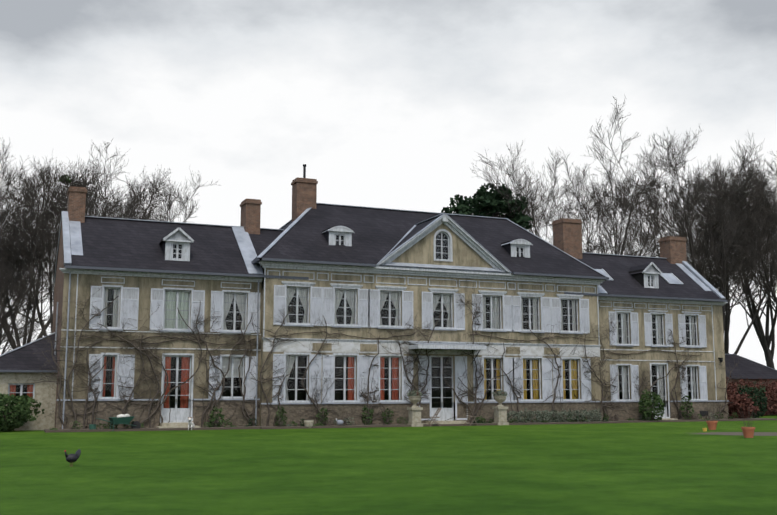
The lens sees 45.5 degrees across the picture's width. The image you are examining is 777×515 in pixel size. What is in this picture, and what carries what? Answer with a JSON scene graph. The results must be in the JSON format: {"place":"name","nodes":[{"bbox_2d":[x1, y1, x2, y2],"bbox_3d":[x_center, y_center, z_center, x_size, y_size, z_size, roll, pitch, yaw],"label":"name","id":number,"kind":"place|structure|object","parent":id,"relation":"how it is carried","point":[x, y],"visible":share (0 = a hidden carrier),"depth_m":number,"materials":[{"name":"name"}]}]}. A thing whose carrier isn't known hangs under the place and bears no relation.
{"place":"outdoors","nodes":[
{"label":"outdoors","id":0,"kind":"place"},
{"bbox_2d":[9,288,695,407],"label":"house curtains","id":1,"kind":"object","parent":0,"point":[171,307],"depth_m":45.53,"materials":[{"name":"white fabric"}]},
{"bbox_2d":[15,228,696,414],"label":"house interiors","id":2,"kind":"object","parent":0,"point":[435,370],"visible":0.02,"depth_m":48.06,"materials":[{"name":"black"}]},
{"bbox_2d":[0,415,776,514],"bbox_3d":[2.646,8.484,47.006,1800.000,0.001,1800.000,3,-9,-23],"label":"lawn","id":3,"kind":"structure","parent":0,"point":[665,468],"depth_m":20.32,"materials":[{"name":"green plant"}]},
{"bbox_2d":[0,393,43,431],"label":"green shrub","id":4,"kind":"object","parent":3,"relation":"on","point":[22,405],"visible":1,"depth_m":39.28,"materials":[{"name":"green plant"}]},
{"bbox_2d":[0,262,51,351],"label":"bare tree","id":5,"kind":"object","parent":3,"relation":"on","point":[5,334],"visible":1,"depth_m":48.96,"materials":[{"name":"brown plant"}]},
{"bbox_2d":[0,218,53,353],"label":"bare tree","id":6,"kind":"object","parent":3,"relation":"on","point":[7,255],"visible":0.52,"depth_m":53.81,"materials":[{"name":"brown plant"}]},
{"bbox_2d":[0,332,57,430],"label":"outbuilding","id":7,"kind":"structure","parent":3,"relation":"on","point":[23,364],"depth_m":41.09,"materials":[{"name":"paint"}]},
{"bbox_2d":[0,138,70,331],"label":"bare tree","id":8,"kind":"object","parent":3,"relation":"on","point":[47,294],"visible":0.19,"depth_m":59.45,"materials":[{"name":"brown plant"}]},
{"bbox_2d":[58,175,70,182],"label":"mistletoe clump","id":9,"kind":"object","parent":8,"relation":"attached to","point":[67,177],"visible":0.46,"depth_m":56.30,"materials":[{"name":"green plant"}]},
{"bbox_2d":[64,449,80,465],"bbox_3d":[-7.430,4.694,21.721,0.403,0.389,0.259,7,-11,-42],"label":"chicken","id":10,"kind":"object","parent":3,"relation":"on","point":[71,458],"visible":1,"depth_m":21.66,"materials":[{"name":"black"}]},
{"bbox_2d":[0,138,156,348],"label":"bare tree","id":11,"kind":"object","parent":3,"relation":"on","point":[48,243],"visible":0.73,"depth_m":54.17,"materials":[{"name":"brown plant"}]},
{"bbox_2d":[6,156,170,335],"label":"bare tree","id":12,"kind":"object","parent":3,"relation":"on","point":[37,305],"visible":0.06,"depth_m":66.21,"materials":[{"name":"brown plant"}]},
{"bbox_2d":[89,424,95,428],"bbox_3d":[-12.653,7.285,39.635,0.300,0.300,0.285,3,-9,-23],"label":"green bucket","id":13,"kind":"object","parent":3,"relation":"on","point":[92,426],"visible":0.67,"depth_m":39.53,"materials":[{"name":"green paint"}]},
{"bbox_2d":[96,414,140,431],"bbox_3d":[-11.611,7.119,39.993,1.884,0.732,0.660,5,-9,-31],"label":"wheelbarrow","id":14,"kind":"object","parent":3,"relation":"on","point":[123,419],"visible":0.88,"depth_m":39.95,"materials":[{"name":"green paint"}]},
{"bbox_2d":[30,161,219,274],"bbox_3d":[-16.697,1.920,57.900,11.019,16.335,14.207,5,-9,-30],"label":"bare tree","id":15,"kind":"object","parent":3,"relation":"on","point":[150,206],"visible":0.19,"depth_m":56.93,"materials":[{"name":"brown plant"}]},
{"bbox_2d":[188,417,193,429],"bbox_3d":[-8.737,7.335,40.975,0.212,0.582,0.726,0,-8,2],"label":"white terrier","id":16,"kind":"object","parent":3,"relation":"on","point":[190,423],"visible":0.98,"depth_m":40.82,"materials":[{"name":"white fur"}]},
{"bbox_2d":[209,405,224,426],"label":"shrub","id":17,"kind":"object","parent":3,"relation":"on","point":[216,419],"visible":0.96,"depth_m":42.10,"materials":[{"name":"green plant"}]},
{"bbox_2d":[275,406,287,424],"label":"shrub","id":18,"kind":"object","parent":3,"relation":"on","point":[283,411],"visible":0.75,"depth_m":43.03,"materials":[{"name":"green plant"}]},
{"bbox_2d":[304,420,313,427],"bbox_3d":[-3.673,7.689,42.767,0.460,0.380,0.460,3,-9,-23],"label":"stone pot","id":19,"kind":"object","parent":3,"relation":"on","point":[309,423],"visible":0.83,"depth_m":42.59,"materials":[{"name":"stone"}]},
{"bbox_2d":[316,408,328,425],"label":"shrub","id":20,"kind":"object","parent":3,"relation":"on","point":[321,422],"visible":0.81,"depth_m":43.77,"materials":[{"name":"green plant"}]},
{"bbox_2d":[336,419,343,424],"bbox_3d":[-2.300,7.781,43.573,0.376,0.425,0.204,-1,-8,7],"label":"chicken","id":21,"kind":"object","parent":3,"relation":"on","point":[340,422],"visible":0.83,"depth_m":43.50,"materials":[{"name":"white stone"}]},
{"bbox_2d":[361,406,373,424],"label":"shrub","id":22,"kind":"object","parent":3,"relation":"on","point":[368,417],"visible":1,"depth_m":44.69,"materials":[{"name":"green plant"}]},
{"bbox_2d":[381,408,393,424],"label":"shrub","id":23,"kind":"object","parent":3,"relation":"on","point":[387,419],"visible":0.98,"depth_m":45.13,"materials":[{"name":"green plant"}]},
{"bbox_2d":[407,390,422,426],"bbox_3d":[1.262,7.312,45.001,0.771,1.757,0.761,3,-9,-23],"label":"urn pedestal","id":24,"kind":"object","parent":3,"relation":"on","point":[414,412],"visible":1,"depth_m":44.78,"materials":[{"name":"stone"}]},
{"bbox_2d":[429,408,441,426],"bbox_3d":[2.242,7.763,45.122,0.610,0.922,0.482,2,-8,-13],"label":"folding chair","id":25,"kind":"object","parent":3,"relation":"on","point":[437,412],"visible":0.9,"depth_m":44.99,"materials":[{"name":"white wood"}]},
{"bbox_2d":[462,407,477,425],"bbox_3d":[4.045,7.879,45.934,0.609,0.922,0.482,7,-11,-42],"label":"folding chair","id":26,"kind":"object","parent":3,"relation":"on","point":[469,409],"visible":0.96,"depth_m":45.83,"materials":[{"name":"grey wood"}]},
{"bbox_2d":[441,183,532,228],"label":"evergreen tree","id":27,"kind":"object","parent":3,"relation":"on","point":[482,201],"visible":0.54,"depth_m":65.43,"materials":[{"name":"green plant"}]},
{"bbox_2d":[492,390,508,424],"bbox_3d":[5.655,7.578,46.844,0.744,1.748,0.774,3,-9,-23],"label":"urn pedestal","id":28,"kind":"object","parent":3,"relation":"on","point":[500,413],"visible":0.98,"depth_m":46.63,"materials":[{"name":"stone"}]},
{"bbox_2d":[525,410,544,421],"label":"shrub","id":29,"kind":"object","parent":3,"relation":"on","point":[535,412],"visible":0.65,"depth_m":47.99,"materials":[{"name":"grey plant"}]},
{"bbox_2d":[536,410,551,421],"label":"shrub","id":30,"kind":"object","parent":3,"relation":"on","point":[545,415],"visible":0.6,"depth_m":48.20,"materials":[{"name":"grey plant"}]},
{"bbox_2d":[546,410,562,421],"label":"shrub","id":31,"kind":"object","parent":3,"relation":"on","point":[557,413],"visible":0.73,"depth_m":48.47,"materials":[{"name":"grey plant"}]},
{"bbox_2d":[554,409,573,421],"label":"shrub","id":32,"kind":"object","parent":3,"relation":"on","point":[565,412],"visible":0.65,"depth_m":48.69,"materials":[{"name":"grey plant"}]},
{"bbox_2d":[567,409,583,421],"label":"shrub","id":33,"kind":"object","parent":3,"relation":"on","point":[577,412],"visible":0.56,"depth_m":48.87,"materials":[{"name":"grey plant"}]},
{"bbox_2d":[576,409,592,421],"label":"shrub","id":34,"kind":"object","parent":3,"relation":"on","point":[585,412],"visible":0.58,"depth_m":49.18,"materials":[{"name":"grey plant"}]},
{"bbox_2d":[472,98,713,277],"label":"bare tree","id":35,"kind":"object","parent":3,"relation":"on","point":[605,211],"visible":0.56,"depth_m":67.84,"materials":[{"name":"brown plant"}]},
{"bbox_2d":[585,409,601,420],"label":"shrub","id":36,"kind":"object","parent":3,"relation":"on","point":[594,416],"visible":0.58,"depth_m":49.41,"materials":[{"name":"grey plant"}]},
{"bbox_2d":[679,395,693,419],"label":"shrub","id":37,"kind":"object","parent":3,"relation":"on","point":[687,415],"visible":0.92,"depth_m":52.35,"materials":[{"name":"green plant"}]},
{"bbox_2d":[597,132,776,330],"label":"bare tree","id":38,"kind":"object","parent":3,"relation":"on","point":[703,244],"visible":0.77,"depth_m":71.78,"materials":[{"name":"brown plant"}]},
{"bbox_2d":[600,156,776,354],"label":"bare tree","id":39,"kind":"object","parent":3,"relation":"on","point":[726,333],"visible":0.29,"depth_m":76.05,"materials":[{"name":"brown plant"}]},
{"bbox_2d":[706,405,717,429],"bbox_3d":[14.422,7.050,41.407,0.596,1.264,0.505,3,-9,-23],"label":"terracotta pot","id":40,"kind":"object","parent":3,"relation":"on","point":[712,424],"visible":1,"depth_m":41.19,"materials":[{"name":"brown ceramic"}]},
{"bbox_2d":[726,384,735,394],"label":"red shrub","id":41,"kind":"object","parent":3,"relation":"on","point":[731,388],"visible":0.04,"depth_m":57.92,"materials":[{"name":"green plant"}]},
{"bbox_2d":[697,151,776,368],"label":"bare tree","id":42,"kind":"object","parent":3,"relation":"on","point":[766,339],"visible":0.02,"depth_m":82.22,"materials":[{"name":"brown plant"}]},
{"bbox_2d":[700,161,776,307],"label":"bare tree","id":43,"kind":"object","parent":3,"relation":"on","point":[764,267],"visible":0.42,"depth_m":75.73,"materials":[{"name":"brown plant"}]},
{"bbox_2d":[702,432,776,435],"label":"path","id":44,"kind":"structure","parent":3,"relation":"on","point":[741,433],"depth_m":37.70,"materials":[{"name":"brown"}]},
{"bbox_2d":[726,376,753,399],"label":"red shrub","id":45,"kind":"object","parent":3,"relation":"on","point":[741,382],"depth_m":60.30,"materials":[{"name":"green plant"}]},
{"bbox_2d":[727,391,759,418],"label":"red shrub","id":46,"kind":"object","parent":3,"relation":"on","point":[745,404],"visible":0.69,"depth_m":54.23,"materials":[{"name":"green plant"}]},
{"bbox_2d":[739,407,754,437],"bbox_3d":[13.449,6.142,34.632,0.559,1.154,0.481,3,-9,-23],"label":"terracotta pot","id":47,"kind":"object","parent":3,"relation":"on","point":[748,431],"visible":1,"depth_m":34.42,"materials":[{"name":"brown ceramic"}]},
{"bbox_2d":[725,354,776,414],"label":"outbuilding","id":48,"kind":"structure","parent":3,"relation":"on","point":[744,369],"depth_m":65.26,"materials":[{"name":"tile"}]},
{"bbox_2d":[737,381,767,417],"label":"dark green shrub","id":49,"kind":"object","parent":3,"relation":"on","point":[760,394],"visible":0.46,"depth_m":56.38,"materials":[{"name":"green plant"}]},
{"bbox_2d":[732,378,776,415],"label":"red shrub","id":50,"kind":"object","parent":3,"relation":"on","point":[773,400],"visible":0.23,"depth_m":62.50,"materials":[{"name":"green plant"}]},
{"bbox_2d":[763,378,776,414],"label":"red shrub","id":51,"kind":"object","parent":3,"relation":"on","point":[773,382],"visible":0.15,"depth_m":63.85,"materials":[{"name":"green plant"}]},
{"bbox_2d":[0,0,776,369],"label":"sky","id":52,"kind":"structure","parent":0,"point":[390,104],"materials":[{"name":"white"}]},
{"bbox_2d":[52,223,726,427],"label":"house walls","id":53,"kind":"structure","parent":0,"point":[421,251],"depth_m":46.34,"materials":[{"name":"beige stone"}]},
{"bbox_2d":[12,298,81,428],"bbox_3d":[-14.702,4.579,40.015,3.094,5.779,0.128,3,-9,-23],"label":"vine","id":54,"kind":"object","parent":53,"relation":"attached to","point":[59,378],"visible":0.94,"depth_m":40.11,"materials":[{"name":"brown plant"}]},
{"bbox_2d":[16,282,117,428],"bbox_3d":[-13.945,4.237,40.387,4.178,6.569,0.130,3,-9,-23],"label":"vine","id":55,"kind":"object","parent":53,"relation":"attached to","point":[67,380],"visible":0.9,"depth_m":40.63,"materials":[{"name":"brown plant"}]},
{"bbox_2d":[38,327,127,423],"bbox_3d":[-13.296,5.276,40.519,3.852,4.545,0.127,3,-9,-23],"label":"vine","id":56,"kind":"object","parent":53,"relation":"attached to","point":[89,378],"visible":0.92,"depth_m":40.57,"materials":[{"name":"brown plant"}]},
{"bbox_2d":[80,294,167,423],"bbox_3d":[-11.630,4.578,41.328,4.250,6.187,0.135,3,-9,-23],"label":"vine","id":57,"kind":"object","parent":53,"relation":"attached to","point":[136,346],"visible":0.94,"depth_m":41.56,"materials":[{"name":"brown plant"}]},
{"bbox_2d":[81,329,202,343],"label":"climbing vine","id":58,"kind":"object","parent":53,"relation":"attached to","point":[147,337],"visible":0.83,"depth_m":41.96,"materials":[{"name":"brown plant"}]},
{"bbox_2d":[105,335,179,427],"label":"vine","id":59,"kind":"object","parent":53,"relation":"attached to","point":[128,400],"visible":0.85,"depth_m":41.31,"materials":[{"name":"brown plant"}]},
{"bbox_2d":[120,325,173,427],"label":"vine","id":60,"kind":"object","parent":53,"relation":"attached to","point":[158,384],"visible":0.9,"depth_m":41.63,"materials":[{"name":"brown plant"}]},
{"bbox_2d":[142,335,244,348],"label":"climbing vine","id":61,"kind":"object","parent":53,"relation":"attached to","point":[191,339],"visible":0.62,"depth_m":42.47,"materials":[{"name":"brown plant"}]},
{"bbox_2d":[170,323,236,425],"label":"vine","id":62,"kind":"object","parent":53,"relation":"attached to","point":[218,354],"visible":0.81,"depth_m":42.71,"materials":[{"name":"brown plant"}]},
{"bbox_2d":[159,308,249,422],"bbox_3d":[-8.399,5.092,42.642,4.082,5.508,0.128,3,-9,-23],"label":"vine","id":63,"kind":"object","parent":53,"relation":"attached to","point":[200,360],"visible":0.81,"depth_m":42.48,"materials":[{"name":"brown plant"}]},
{"bbox_2d":[182,300,239,426],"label":"vine","id":64,"kind":"object","parent":53,"relation":"attached to","point":[197,319],"visible":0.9,"depth_m":42.80,"materials":[{"name":"brown plant"}]},
{"bbox_2d":[192,313,260,426],"bbox_3d":[-6.914,5.240,43.257,4.384,5.382,0.129,3,-9,-23],"label":"vine","id":65,"kind":"object","parent":53,"relation":"attached to","point":[208,406],"visible":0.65,"depth_m":42.99,"materials":[{"name":"brown plant"}]},
{"bbox_2d":[270,328,415,339],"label":"climbing vine","id":66,"kind":"object","parent":53,"relation":"attached to","point":[349,335],"visible":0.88,"depth_m":45.28,"materials":[{"name":"brown plant"}]},
{"bbox_2d":[352,393,392,424],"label":"shrub","id":67,"kind":"object","parent":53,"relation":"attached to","point":[373,405],"visible":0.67,"depth_m":45.18,"materials":[{"name":"green plant"}]},
{"bbox_2d":[54,204,724,299],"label":"house roof","id":68,"kind":"structure","parent":53,"relation":"on","point":[378,235],"depth_m":47.82,"materials":[{"name":"black tile"}]},
{"bbox_2d":[67,164,686,264],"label":"chimneys","id":69,"kind":"object","parent":68,"relation":"on","point":[567,235],"visible":0.69,"depth_m":49.78,"materials":[{"name":"brown brick"}]},
{"bbox_2d":[56,324,728,428],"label":"house plinth sills","id":70,"kind":"structure","parent":53,"relation":"attached to","point":[699,407],"depth_m":44.46,"materials":[{"name":"grey stone"}]},
{"bbox_2d":[59,214,727,422],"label":"house mouldings","id":71,"kind":"object","parent":53,"relation":"attached to","point":[352,346],"visible":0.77,"depth_m":46.69,"materials":[{"name":"beige stone"}]},
{"bbox_2d":[88,285,707,419],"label":"window shutters","id":72,"kind":"object","parent":53,"relation":"attached to","point":[322,301],"visible":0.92,"depth_m":45.87,"materials":[{"name":"white wood"}]},
{"bbox_2d":[101,226,698,420],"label":"windows","id":73,"kind":"structure","parent":53,"relation":"in","point":[178,237],"depth_m":46.59,"materials":[{"name":"white wood"}]},
{"bbox_2d":[13,234,696,407],"bbox_3d":[0.776,3.177,47.596,37.100,9.106,1.740,3,-9,-23],"label":"house window glass","id":74,"kind":"object","parent":73,"relation":"in","point":[385,360],"visible":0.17,"depth_m":46.32,"materials":[{"name":"glass"}]},
{"bbox_2d":[444,278,497,422],"bbox_3d":[4.184,4.624,47.661,3.335,7.843,0.128,3,-9,-23],"label":"vine","id":75,"kind":"object","parent":53,"relation":"attached to","point":[481,369],"visible":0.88,"depth_m":47.74,"materials":[{"name":"brown plant"}]},
{"bbox_2d":[463,354,522,420],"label":"vine","id":76,"kind":"object","parent":53,"relation":"attached to","point":[482,399],"visible":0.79,"depth_m":47.52,"materials":[{"name":"brown plant"}]},
{"bbox_2d":[571,384,614,419],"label":"vine","id":77,"kind":"object","parent":53,"relation":"attached to","point":[602,402],"visible":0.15,"depth_m":51.01,"materials":[{"name":"brown plant"}]},
{"bbox_2d":[626,361,652,419],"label":"vine","id":78,"kind":"object","parent":53,"relation":"attached to","point":[643,372],"visible":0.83,"depth_m":52.07,"materials":[{"name":"brown plant"}]},
{"bbox_2d":[54,203,726,428],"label":"roof trim","id":79,"kind":"structure","parent":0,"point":[242,237],"depth_m":46.25,"materials":[{"name":"grey metal"}]},
{"bbox_2d":[45,355,112,428],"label":"vine","id":80,"kind":"object","parent":79,"relation":"attached to","point":[86,402],"visible":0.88,"depth_m":40.48,"materials":[{"name":"brown plant"}]},
{"bbox_2d":[210,314,260,425],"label":"vine","id":81,"kind":"object","parent":79,"relation":"attached to","point":[244,340],"visible":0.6,"depth_m":43.26,"materials":[{"name":"brown plant"}]},
{"bbox_2d":[221,334,260,425],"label":"vine","id":82,"kind":"object","parent":79,"relation":"attached to","point":[245,409],"visible":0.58,"depth_m":43.29,"materials":[{"name":"brown plant"}]},
{"bbox_2d":[249,303,301,425],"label":"vine","id":83,"kind":"object","parent":79,"relation":"attached to","point":[267,378],"visible":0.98,"depth_m":43.47,"materials":[{"name":"brown plant"}]},
{"bbox_2d":[260,366,295,425],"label":"vine","id":84,"kind":"object","parent":79,"relation":"attached to","point":[278,394],"visible":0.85,"depth_m":43.36,"materials":[{"name":"brown plant"}]},
{"bbox_2d":[291,369,337,419],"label":"vine","id":85,"kind":"object","parent":79,"relation":"attached to","point":[317,400],"visible":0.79,"depth_m":44.09,"materials":[{"name":"brown plant"}]},
{"bbox_2d":[301,316,344,419],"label":"vine","id":86,"kind":"object","parent":79,"relation":"attached to","point":[338,336],"visible":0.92,"depth_m":44.42,"materials":[{"name":"brown plant"}]},
{"bbox_2d":[356,336,379,424],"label":"vine","id":87,"kind":"object","parent":79,"relation":"attached to","point":[367,396],"visible":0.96,"depth_m":45.22,"materials":[{"name":"brown plant"}]},
{"bbox_2d":[362,320,430,407],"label":"vine","id":88,"kind":"object","parent":79,"relation":"attached to","point":[405,370],"visible":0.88,"depth_m":46.19,"materials":[{"name":"brown plant"}]},
{"bbox_2d":[395,327,432,405],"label":"vine","id":89,"kind":"object","parent":79,"relation":"attached to","point":[418,369],"visible":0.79,"depth_m":46.35,"materials":[{"name":"brown plant"}]},
{"bbox_2d":[400,311,470,420],"bbox_3d":[2.317,5.541,46.731,4.177,5.767,0.128,3,-9,-23],"label":"vine","id":90,"kind":"object","parent":79,"relation":"attached to","point":[418,404],"visible":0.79,"depth_m":46.61,"materials":[{"name":"brown plant"}]},
{"bbox_2d":[442,355,496,417],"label":"vine","id":91,"kind":"object","parent":79,"relation":"attached to","point":[460,401],"visible":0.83,"depth_m":47.14,"materials":[{"name":"brown plant"}]},
{"bbox_2d":[500,335,524,421],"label":"vine","id":92,"kind":"object","parent":79,"relation":"attached to","point":[511,385],"visible":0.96,"depth_m":48.32,"materials":[{"name":"brown plant"}]},
{"bbox_2d":[470,329,594,347],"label":"climbing vine","id":93,"kind":"object","parent":79,"relation":"attached to","point":[524,340],"visible":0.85,"depth_m":48.90,"materials":[{"name":"brown plant"}]},
{"bbox_2d":[526,321,578,415],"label":"vine","id":94,"kind":"object","parent":79,"relation":"attached to","point":[555,389],"visible":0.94,"depth_m":49.46,"materials":[{"name":"brown plant"}]},
{"bbox_2d":[570,324,634,418],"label":"vine","id":95,"kind":"object","parent":79,"relation":"attached to","point":[591,371],"visible":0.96,"depth_m":50.53,"materials":[{"name":"brown plant"}]},
{"bbox_2d":[600,315,628,418],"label":"vine","id":96,"kind":"object","parent":79,"relation":"attached to","point":[610,384],"visible":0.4,"depth_m":51.29,"materials":[{"name":"brown plant"}]},
{"bbox_2d":[606,343,702,358],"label":"climbing vine","id":97,"kind":"object","parent":79,"relation":"attached to","point":[653,350],"visible":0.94,"depth_m":52.75,"materials":[{"name":"brown plant"}]},
{"bbox_2d":[634,348,696,419],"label":"vine","id":98,"kind":"object","parent":79,"relation":"attached to","point":[679,366],"visible":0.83,"depth_m":52.81,"materials":[{"name":"brown plant"}]},
{"bbox_2d":[667,327,686,417],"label":"vine","id":99,"kind":"object","parent":79,"relation":"attached to","point":[682,376],"visible":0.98,"depth_m":53.19,"materials":[{"name":"brown plant"}]},
{"bbox_2d":[669,348,687,418],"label":"vine","id":100,"kind":"object","parent":79,"relation":"attached to","point":[677,392],"visible":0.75,"depth_m":52.86,"materials":[{"name":"brown plant"}]},
{"bbox_2d":[714,350,741,418],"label":"vine","id":101,"kind":"object","parent":79,"relation":"attached to","point":[726,388],"visible":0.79,"depth_m":54.33,"materials":[{"name":"brown plant"}]},
{"bbox_2d":[44,418,776,432],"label":"ground plant bed soil","id":102,"kind":"structure","parent":0,"point":[320,426],"depth_m":43.81,"materials":[{"name":"brown soil"}]},
{"bbox_2d":[49,407,737,429],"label":"wall base weeds","id":103,"kind":"object","parent":102,"relation":"on","point":[482,420],"visible":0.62,"depth_m":44.14,"materials":[{"name":"green plant"}]},
{"bbox_2d":[507,411,521,422],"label":"shrub","id":104,"kind":"object","parent":102,"relation":"on","point":[516,413],"visible":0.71,"depth_m":47.49,"materials":[{"name":"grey plant"}]},
{"bbox_2d":[516,408,533,422],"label":"shrub","id":105,"kind":"object","parent":102,"relation":"on","point":[524,412],"visible":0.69,"depth_m":47.77,"materials":[{"name":"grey plant"}]},
{"bbox_2d":[638,390,664,420],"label":"shrub","id":106,"kind":"object","parent":102,"relation":"on","point":[651,402],"visible":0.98,"depth_m":50.86,"materials":[{"name":"green plant"}]}
]}

